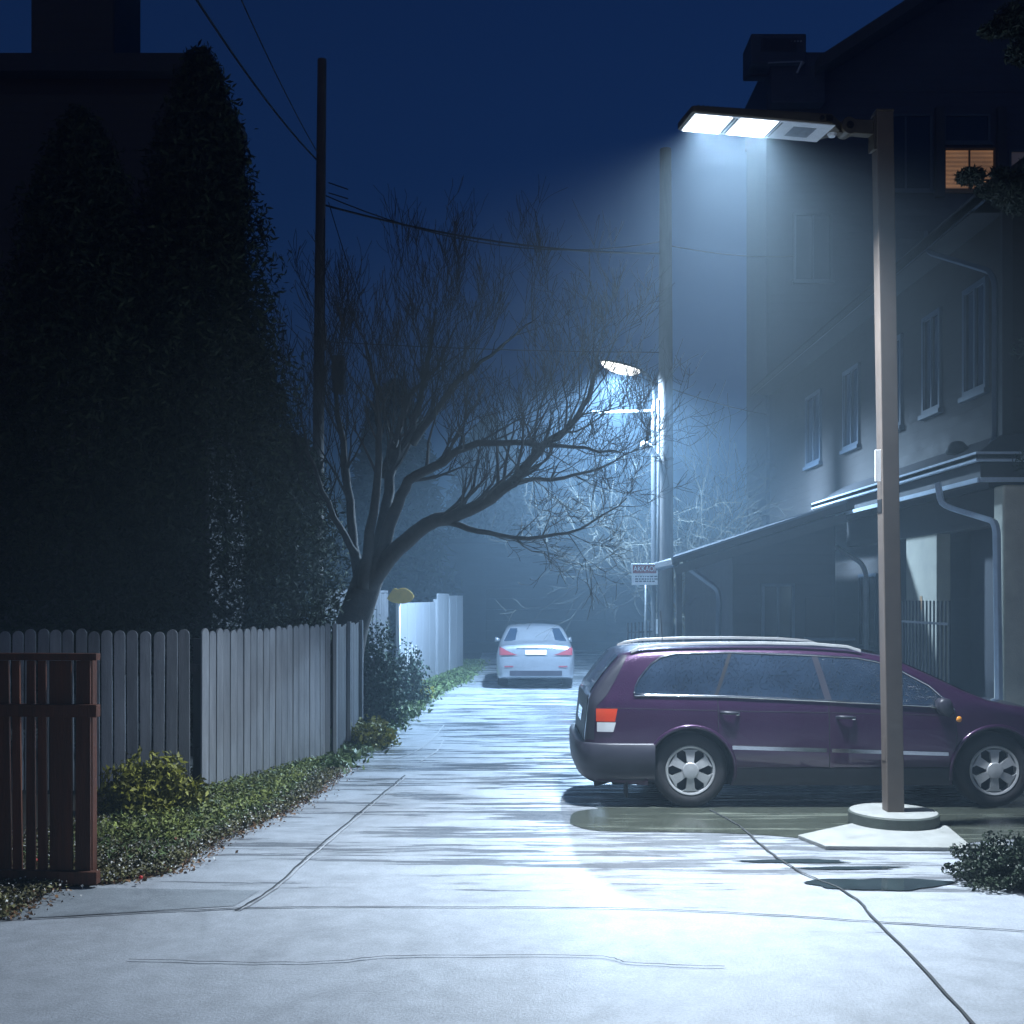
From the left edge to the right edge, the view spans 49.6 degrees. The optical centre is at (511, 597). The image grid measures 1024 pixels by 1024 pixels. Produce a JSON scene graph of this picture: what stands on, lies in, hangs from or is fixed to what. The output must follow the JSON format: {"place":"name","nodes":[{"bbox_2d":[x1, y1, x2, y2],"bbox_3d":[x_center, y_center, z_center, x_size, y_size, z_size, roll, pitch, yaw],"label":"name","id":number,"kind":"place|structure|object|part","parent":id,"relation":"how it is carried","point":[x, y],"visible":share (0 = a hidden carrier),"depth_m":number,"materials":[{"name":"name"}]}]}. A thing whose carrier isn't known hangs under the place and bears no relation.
{"place":"outdoors","nodes":[
{"label":"outdoors","id":0,"kind":"place"},
{"bbox_2d":[11,653,481,900],"bbox_3d":[-6.525,2.104,23.000,10.950,0.001,38.000,0,0,0],"label":"planting bed","id":1,"kind":"object","parent":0,"point":[472,655],"visible":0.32,"depth_m":12.78,"materials":[{"name":"soil"}]},
{"bbox_2d":[0,653,99,884],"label":"redwood fence","id":2,"kind":"object","parent":1,"relation":"on","point":[60,710],"visible":0.99,"depth_m":8.05,"materials":[{"name":"brown wood"}]},
{"bbox_2d":[0,0,246,719],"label":"house","id":3,"kind":"structure","parent":1,"relation":"on","point":[87,53],"depth_m":19.00,"materials":[{"name":"black"}]},
{"bbox_2d":[31,358,102,460],"bbox_3d":[-7.600,-3.215,18.952,1.300,1.770,0.090,0,0,0],"label":"window","id":4,"kind":"structure","parent":3,"relation":"in","point":[53,358],"depth_m":18.98,"materials":[{"name":"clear glass"}]},
{"bbox_2d":[0,101,261,758],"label":"conifer tree","id":5,"kind":"object","parent":1,"relation":"on","point":[77,188],"visible":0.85,"depth_m":14.25,"materials":[{"name":"green plant"}]},
{"bbox_2d":[97,745,216,817],"bbox_3d":[-3.507,1.796,10.693,1.159,0.721,0.848,0,0,24],"label":"yellow green shrub","id":6,"kind":"object","parent":1,"relation":"on","point":[156,784],"visible":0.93,"depth_m":10.58,"materials":[{"name":"green plant"}]},
{"bbox_2d":[0,623,329,792],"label":"picket fence","id":7,"kind":"object","parent":1,"relation":"on","point":[261,700],"visible":0.69,"depth_m":11.90,"materials":[{"name":"paint"}]},
{"bbox_2d":[0,764,344,916],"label":"ground cover","id":8,"kind":"object","parent":1,"relation":"on","point":[7,893],"visible":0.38,"depth_m":9.04,"materials":[{"name":"green plant"}]},
{"bbox_2d":[12,744,353,865],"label":"weeds","id":9,"kind":"object","parent":1,"relation":"on","point":[190,834],"visible":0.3,"depth_m":9.94,"materials":[{"name":"green leaves"}]},
{"bbox_2d":[0,761,370,920],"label":"leaf litter","id":10,"kind":"object","parent":1,"relation":"on","point":[146,875],"visible":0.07,"depth_m":8.82,"materials":[{"name":"brown plant"}]},
{"bbox_2d":[73,756,331,842],"bbox_3d":[-2.932,2.026,11.536,1.451,0.147,4.634,0,0,6],"label":"yellowing cover","id":11,"kind":"object","parent":1,"relation":"on","point":[252,798],"visible":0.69,"depth_m":10.50,"materials":[{"name":"green plant"}]},
{"bbox_2d":[57,39,349,747],"bbox_3d":[-4.437,-2.699,15.447,4.107,10.311,4.019,0,0,0],"label":"conifer tree","id":12,"kind":"object","parent":1,"relation":"on","point":[197,117],"visible":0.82,"depth_m":15.14,"materials":[{"name":"green plant"}]},
{"bbox_2d":[221,425,377,701],"bbox_3d":[-3.544,-0.261,18.247,2.754,5.131,2.746,0,0,40],"label":"conifer tree","id":13,"kind":"object","parent":1,"relation":"on","point":[308,545],"visible":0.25,"depth_m":17.95,"materials":[{"name":"green plant"}]},
{"bbox_2d":[311,58,347,624],"bbox_3d":[-3.467,-3.938,20.951,0.738,12.479,0.339,0,0,0],"label":"utility pole","id":14,"kind":"object","parent":1,"relation":"on","point":[320,222],"visible":0.51,"depth_m":20.92,"materials":[{"name":"brown wood"}]},
{"bbox_2d":[196,0,316,160],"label":"power line","id":15,"kind":"object","parent":14,"relation":"attached to","point":[242,67],"visible":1,"depth_m":16.13,"materials":[{"name":"black metal"}]},
{"bbox_2d":[241,0,318,154],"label":"power line","id":16,"kind":"object","parent":14,"relation":"attached to","point":[275,72],"visible":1,"depth_m":16.05,"materials":[{"name":"black metal"}]},
{"bbox_2d":[328,202,399,397],"bbox_3d":[-2.687,-5.419,20.001,0.017,4.126,2.558,0,0,-38],"label":"power line","id":17,"kind":"object","parent":14,"relation":"attached to","point":[354,283],"visible":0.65,"depth_m":20.25,"materials":[{"name":"black metal"}]},
{"bbox_2d":[326,204,659,253],"bbox_3d":[-0.241,-7.243,22.000,7.174,0.480,0.038,0,0,-16],"label":"power line","id":18,"kind":"object","parent":14,"relation":"hanging from","point":[368,216],"visible":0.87,"depth_m":21.98,"materials":[{"name":"black metal"}]},
{"bbox_2d":[327,341,658,352],"bbox_3d":[-0.216,-4.963,22.000,7.124,0.250,0.019,0,0,-16],"label":"power line","id":19,"kind":"object","parent":14,"relation":"attached to","point":[510,349],"visible":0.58,"depth_m":22.09,"materials":[{"name":"black metal"}]},
{"bbox_2d":[330,620,362,753],"bbox_3d":[-2.320,1.220,15.496,0.140,1.760,2.251,0,0,1],"label":"board fence","id":20,"kind":"object","parent":1,"relation":"on","point":[346,657],"visible":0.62,"depth_m":15.44,"materials":[{"name":"paint"}]},
{"bbox_2d":[324,589,387,687],"bbox_3d":[-2.990,0.958,21.495,0.122,2.205,4.063,0,0,10],"label":"tall dark fence","id":21,"kind":"object","parent":1,"relation":"on","point":[381,606],"visible":0.12,"depth_m":22.73,"materials":[{"name":"grey wood"}]},
{"bbox_2d":[346,714,401,747],"bbox_3d":[-2.018,1.893,15.620,0.798,0.526,0.782,0,0,39],"label":"leafy shrub","id":22,"kind":"object","parent":1,"relation":"on","point":[374,731],"visible":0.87,"depth_m":15.48,"materials":[{"name":"green plant"}]},
{"bbox_2d":[363,609,408,723],"bbox_3d":[-2.214,1.142,18.045,0.952,2.020,0.966,0,0,37],"label":"leafy shrub","id":23,"kind":"object","parent":1,"relation":"on","point":[378,693],"visible":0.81,"depth_m":17.92,"materials":[{"name":"green plant"}]},
{"bbox_2d":[282,658,489,773],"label":"grass","id":24,"kind":"structure","parent":1,"relation":"on","point":[442,682],"depth_m":19.51,"materials":[{"name":"green plant"}]},
{"bbox_2d":[387,588,413,675],"bbox_3d":[-2.269,1.004,22.596,0.546,2.391,0.052,0,0,0],"label":"yellow sign","id":25,"kind":"object","parent":1,"relation":"on","point":[401,596],"visible":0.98,"depth_m":22.57,"materials":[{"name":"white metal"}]},
{"bbox_2d":[389,637,434,702],"bbox_3d":[-2.028,1.466,21.771,0.923,1.375,0.910,0,0,29],"label":"leafy shrub","id":26,"kind":"object","parent":1,"relation":"on","point":[412,685],"visible":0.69,"depth_m":21.66,"materials":[{"name":"green plant"}]},
{"bbox_2d":[391,678,435,700],"bbox_3d":[-2.008,1.848,22.461,0.878,0.615,0.842,0,0,39],"label":"leafy shrub","id":27,"kind":"object","parent":1,"relation":"on","point":[431,688],"visible":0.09,"depth_m":22.42,"materials":[{"name":"green plant"}]},
{"bbox_2d":[396,593,462,685],"bbox_3d":[-1.998,1.000,28.020,0.193,2.200,8.988,0,0,6],"label":"white fence","id":28,"kind":"object","parent":1,"relation":"on","point":[433,631],"visible":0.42,"depth_m":28.36,"materials":[{"name":"white wood"}]},
{"bbox_2d":[242,175,724,730],"bbox_3d":[-0.323,-2.312,17.591,7.325,8.994,4.662,0,0,14],"label":"bare tree","id":29,"kind":"object","parent":1,"relation":"on","point":[376,561],"visible":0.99,"depth_m":17.04,"materials":[{"name":"brown plant"}]},
{"bbox_2d":[0,0,903,618],"label":"sky","id":30,"kind":"structure","parent":0,"point":[585,97],"materials":[{"name":"blue"}]},
{"bbox_2d":[282,621,644,652],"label":"ground","id":31,"kind":"structure","parent":0,"point":[480,647],"depth_m":47.65,"materials":[{"name":"grey concrete"}]},
{"bbox_2d":[245,323,330,629],"bbox_3d":[-10.085,-3.992,40.001,6.978,12.902,7.225,0,0,0],"label":"conifer tree","id":32,"kind":"object","parent":31,"relation":"on","point":[286,412],"visible":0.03,"depth_m":39.59,"materials":[{"name":"green plant"}]},
{"bbox_2d":[326,375,463,646],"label":"conifer tree","id":33,"kind":"object","parent":31,"relation":"on","point":[417,570],"visible":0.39,"depth_m":45.99,"materials":[{"name":"green plant"}]},
{"bbox_2d":[442,412,548,537],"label":"conifer tree","id":34,"kind":"object","parent":31,"relation":"on","point":[507,507],"visible":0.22,"depth_m":60.80,"materials":[{"name":"green plant"}]},
{"bbox_2d":[745,0,1023,530],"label":"tall building","id":35,"kind":"structure","parent":31,"relation":"on","point":[943,80],"depth_m":31.00,"materials":[{"name":"grey"}]},
{"bbox_2d":[743,34,805,80],"bbox_3d":[7.308,-14.854,30.832,1.520,1.205,1.335,0,0,0],"label":"rooftop unit","id":36,"kind":"object","parent":35,"relation":"attached to","point":[763,54],"visible":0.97,"depth_m":30.40,"materials":[{"name":"grey"}]},
{"bbox_2d":[792,213,834,283],"bbox_3d":[8.405,-9.741,30.952,1.173,1.978,0.090,0,0,0],"label":"window","id":37,"kind":"structure","parent":35,"relation":"in","point":[813,232],"depth_m":30.99,"materials":[{"name":"grey glass"}]},
{"bbox_2d":[894,114,934,193],"bbox_3d":[10.992,-12.388,30.952,1.578,2.216,0.090,0,0,0],"label":"window","id":38,"kind":"structure","parent":35,"relation":"in","point":[913,133],"depth_m":30.99,"materials":[{"name":"grey glass"}]},
{"bbox_2d":[945,114,992,145],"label":"window","id":39,"kind":"structure","parent":35,"relation":"in","point":[960,129],"depth_m":30.99,"materials":[{"name":"black glass"}]},
{"bbox_2d":[945,148,995,193],"bbox_3d":[12.768,-11.911,30.952,1.554,1.262,0.090,0,0,0],"label":"window","id":40,"kind":"structure","parent":35,"relation":"in","point":[955,158],"depth_m":30.99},
{"bbox_2d":[1009,149,1023,166],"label":"window","id":41,"kind":"structure","parent":35,"relation":"in","point":[1014,154],"depth_m":30.99,"materials":[{"name":"grey glass"}]},
{"bbox_2d":[750,158,1023,705],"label":"porch house","id":42,"kind":"structure","parent":31,"relation":"on","point":[960,295],"depth_m":17.40,"materials":[{"name":"grey paint"}]},
{"bbox_2d":[803,388,822,470],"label":"window","id":43,"kind":"structure","parent":42,"relation":"in","point":[813,403],"depth_m":24.17,"materials":[{"name":"grey glass"}]},
{"bbox_2d":[839,362,860,454],"bbox_3d":[6.553,-3.640,21.500,0.090,1.620,1.100,0,0,0],"label":"window","id":44,"kind":"structure","parent":42,"relation":"in","point":[851,378],"depth_m":21.47,"materials":[{"name":"grey glass"}]},
{"bbox_2d":[858,573,878,653],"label":"window","id":45,"kind":"structure","parent":42,"relation":"in","point":[873,578],"depth_m":23.48,"materials":[{"name":"grey glass"}]},
{"bbox_2d":[897,333,903,431],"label":"window","id":46,"kind":"structure","parent":42,"relation":"in","point":[899,337],"depth_m":18.70,"materials":[{"name":"grey glass"}]},
{"bbox_2d":[918,307,943,420],"bbox_3d":[6.553,-3.640,17.375,0.090,1.620,0.850,0,0,0],"label":"window","id":47,"kind":"structure","parent":42,"relation":"in","point":[931,324],"depth_m":17.35,"materials":[{"name":"grey glass"}]},
{"bbox_2d":[958,276,989,403],"bbox_3d":[6.553,-3.640,15.750,0.090,1.620,0.900,0,0,0],"label":"window","id":48,"kind":"structure","parent":42,"relation":"in","point":[975,298],"depth_m":15.72,"materials":[{"name":"grey glass"}]},
{"bbox_2d":[970,528,993,697],"bbox_3d":[7.225,0.350,16.300,0.150,3.500,2.000,0,0,0],"label":"door","id":49,"kind":"structure","parent":42,"relation":"in","point":[981,541],"depth_m":16.89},
{"bbox_2d":[0,650,1023,1023],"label":"alley road","id":50,"kind":"structure","parent":0,"point":[464,824],"depth_m":7.19,"materials":[{"name":"concrete"}]},
{"bbox_2d":[0,887,259,919],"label":"apron","id":51,"kind":"object","parent":50,"relation":"on","point":[101,900],"visible":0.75,"depth_m":7.67,"materials":[{"name":"concrete"}]},
{"bbox_2d":[235,775,404,909],"bbox_3d":[-1.524,2.092,10.236,0.087,0.001,5.673,0,0,6],"label":"road joint","id":52,"kind":"object","parent":50,"relation":"on","point":[317,847],"visible":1,"depth_m":9.15,"materials":[{"name":"grey concrete"}]},
{"bbox_2d":[374,725,443,760],"bbox_3d":[-1.289,2.092,16.183,0.323,0.001,4.054,0,0,9],"label":"road joint","id":53,"kind":"object","parent":50,"relation":"on","point":[423,745],"visible":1,"depth_m":15.72,"materials":[{"name":"grey concrete"}]},
{"bbox_2d":[135,954,701,965],"bbox_3d":[-0.503,2.088,6.409,3.418,0.001,0.187,0,0,1],"label":"road joint","id":54,"kind":"object","parent":50,"relation":"on","point":[416,955],"visible":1,"depth_m":6.40,"materials":[{"name":"grey concrete"}]},
{"bbox_2d":[421,740,443,760],"bbox_3d":[-1.052,2.092,15.192,0.093,0.001,2.110,0,0,5],"label":"road joint","id":55,"kind":"object","parent":50,"relation":"on","point":[435,751],"visible":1,"depth_m":15.10,"materials":[{"name":"grey concrete"}]},
{"bbox_2d":[372,756,557,761],"bbox_3d":[-0.295,2.088,14.376,3.768,0.001,0.407,0,0,-13],"label":"road joint","id":56,"kind":"object","parent":50,"relation":"on","point":[457,761],"visible":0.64,"depth_m":14.11,"materials":[{"name":"grey concrete"}]},
{"bbox_2d":[0,906,1023,930],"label":"road joint","id":57,"kind":"object","parent":50,"relation":"on","point":[496,906],"visible":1,"depth_m":7.41,"materials":[{"name":"grey concrete"}]},
{"bbox_2d":[495,623,573,685],"bbox_3d":[0.547,1.375,27.744,1.987,1.450,4.712,0,0,0],"label":"silver sedan","id":58,"kind":"object","parent":50,"relation":"on","point":[523,652],"visible":1,"depth_m":25.44,"materials":[{"name":"paint"}]},
{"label":"rear window","id":59,"kind":"part","parent":58,"relation":"part of","materials":[{"name":"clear glass"}]},
{"bbox_2d":[592,360,655,641],"bbox_3d":[2.387,-1.413,23.500,1.363,7.226,0.400,0,0,0],"label":"street light","id":60,"kind":"object","parent":50,"relation":"on","point":[653,536],"visible":0.54,"depth_m":23.55,"materials":[{"name":"paint"}]},
{"bbox_2d":[638,376,767,414],"bbox_3d":[4.677,-4.830,26.700,0.023,0.237,7.985,0,0,34],"label":"power line","id":61,"kind":"object","parent":60,"relation":"attached to","point":[711,401],"visible":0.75,"depth_m":26.98,"materials":[{"name":"black metal"}]},
{"bbox_2d":[627,622,652,643],"bbox_3d":[2.690,1.310,23.200,0.036,1.580,1.046,0,0,38],"label":"iron fence","id":62,"kind":"object","parent":50,"relation":"on","point":[638,632],"visible":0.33,"depth_m":23.02,"materials":[{"name":"grey metal"}]},
{"bbox_2d":[512,380,768,640],"bbox_3d":[4.982,-2.116,31.285,10.084,8.467,9.461,0,0,0],"label":"bare shrub","id":63,"kind":"object","parent":50,"relation":"on","point":[701,498],"visible":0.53,"depth_m":31.50,"materials":[{"name":"brown plant"}]},
{"bbox_2d":[632,564,657,641],"bbox_3d":[2.655,0.764,22.215,0.522,2.873,0.069,0,0,0],"label":"notice sign","id":64,"kind":"object","parent":50,"relation":"on","point":[645,574],"visible":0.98,"depth_m":22.19,"materials":[{"name":"grey metal"}]},
{"bbox_2d":[641,147,673,641],"bbox_3d":[2.990,-3.494,22.961,0.737,11.588,0.339,0,0,-11],"label":"utility pole","id":65,"kind":"object","parent":50,"relation":"on","point":[665,596],"visible":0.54,"depth_m":22.88,"materials":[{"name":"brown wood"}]},
{"bbox_2d":[326,195,659,250],"bbox_3d":[-0.225,-7.313,22.000,7.145,0.710,0.023,0,0,-16],"label":"power line","id":66,"kind":"object","parent":65,"relation":"attached to","point":[489,243],"visible":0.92,"depth_m":21.96,"materials":[{"name":"black metal"}]},
{"bbox_2d":[672,245,793,256],"bbox_3d":[5.409,-8.268,26.501,0.025,1.947,8.280,0,0,32],"label":"power line","id":67,"kind":"object","parent":65,"relation":"attached to","point":[729,254],"visible":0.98,"depth_m":25.90,"materials":[{"name":"black metal"}]},
{"bbox_2d":[487,396,836,641],"bbox_3d":[4.150,-1.730,27.525,9.615,7.891,7.778,0,0,0],"label":"bare tree","id":68,"kind":"object","parent":50,"relation":"on","point":[634,540],"visible":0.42,"depth_m":27.13,"materials":[{"name":"brown plant"}]},
{"bbox_2d":[648,500,847,643],"bbox_3d":[4.419,0.188,23.128,3.169,3.825,6.745,0,0,0],"label":"carport","id":69,"kind":"object","parent":50,"relation":"on","point":[776,579],"visible":0.65,"depth_m":20.25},
{"bbox_2d":[761,584,794,641],"bbox_3d":[4.850,0.485,20.203,0.700,1.470,0.090,0,0,0],"label":"window","id":70,"kind":"structure","parent":69,"relation":"in","point":[777,600],"depth_m":20.24,"materials":[{"name":"grey glass"}]},
{"bbox_2d":[805,597,832,643],"bbox_3d":[5.600,1.050,20.234,0.500,2.100,0.028,0,0,0],"label":"door","id":71,"kind":"structure","parent":69,"relation":"in","point":[818,610],"depth_m":20.22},
{"bbox_2d":[731,859,843,862],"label":"puddle","id":72,"kind":"object","parent":50,"relation":"on","point":[804,860],"visible":1,"depth_m":8.82,"materials":[{"name":"grey liquid"}]},
{"bbox_2d":[804,638,854,640],"bbox_3d":[5.319,1.337,18.600,0.862,1.325,0.060,0,0,0],"label":"porch railing","id":73,"kind":"object","parent":50,"relation":"on","point":[832,639],"visible":0.1,"depth_m":18.57,"materials":[{"name":"grey"}]},
{"bbox_2d":[709,809,975,1023],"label":"road joint","id":74,"kind":"object","parent":50,"relation":"on","point":[926,971],"visible":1,"depth_m":6.89,"materials":[{"name":"black"}]},
{"bbox_2d":[792,866,903,868],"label":"puddle","id":75,"kind":"object","parent":50,"relation":"on","point":[855,867],"visible":1,"depth_m":8.59,"materials":[{"name":"grey liquid"}]},
{"bbox_2d":[803,878,954,890],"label":"puddle","id":76,"kind":"object","parent":50,"relation":"on","point":[898,884],"visible":1,"depth_m":8.11,"materials":[{"name":"grey liquid"}]},
{"bbox_2d":[901,601,949,682],"bbox_3d":[6.150,1.075,16.950,0.030,2.050,2.728,0,0,0],"label":"iron railing","id":77,"kind":"object","parent":50,"relation":"on","point":[923,622],"visible":0.38,"depth_m":16.34,"materials":[{"name":"black metal"}]},
{"bbox_2d":[941,829,1023,891],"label":"boxwood shrub","id":78,"kind":"object","parent":50,"relation":"on","point":[994,863],"visible":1,"depth_m":8.08,"materials":[{"name":"green plant"}]},
{"bbox_2d":[952,0,1023,475],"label":"pine tree","id":79,"kind":"object","parent":50,"relation":"on","point":[1005,189],"visible":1,"depth_m":11.88,"materials":[{"name":"green plant"}]},
{"bbox_2d":[323,538,724,641],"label":"alley end garage","id":80,"kind":"structure","parent":0,"point":[491,573],"depth_m":52.00,"materials":[{"name":"grey"}]},
{"bbox_2d":[486,588,605,640],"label":"garage door","id":81,"kind":"structure","parent":80,"relation":"in","point":[554,613],"depth_m":51.93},
{"bbox_2d":[570,803,1023,842],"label":"mossy driveway","id":82,"kind":"structure","parent":0,"point":[970,822],"depth_m":10.51,"materials":[{"name":"grey concrete"}]},
{"bbox_2d":[569,611,1023,806],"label":"minivan","id":83,"kind":"object","parent":82,"relation":"on","point":[690,723],"visible":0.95,"depth_m":11.04,"materials":[{"name":"purple paint"}]},
{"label":"rear window","id":84,"kind":"part","parent":83,"relation":"part of","materials":[{"name":"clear glass"}]},
{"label":"quarter window","id":85,"kind":"part","parent":83,"relation":"part of","materials":[{"name":"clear glass"}]},
{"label":"rear door window","id":86,"kind":"part","parent":83,"relation":"part of","materials":[{"name":"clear glass"}]},
{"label":"front door window","id":87,"kind":"part","parent":83,"relation":"part of","materials":[{"name":"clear glass"}]},
{"bbox_2d":[798,823,967,850],"bbox_3d":[3.212,2.083,9.655,1.449,0.035,0.986,0,0,0],"label":"concrete pad","id":88,"kind":"object","parent":82,"relation":"on","point":[851,836],"visible":0.8,"depth_m":9.46,"materials":[{"name":"grey concrete"}]},
{"bbox_2d":[678,105,939,830],"bbox_3d":[2.716,-1.186,10.043,2.408,6.548,0.798,0,0,-11],"label":"parking lot lamp","id":89,"kind":"object","parent":88,"relation":"on","point":[892,811],"visible":0.99,"depth_m":10.12,"materials":[{"name":"metal"}]}
]}

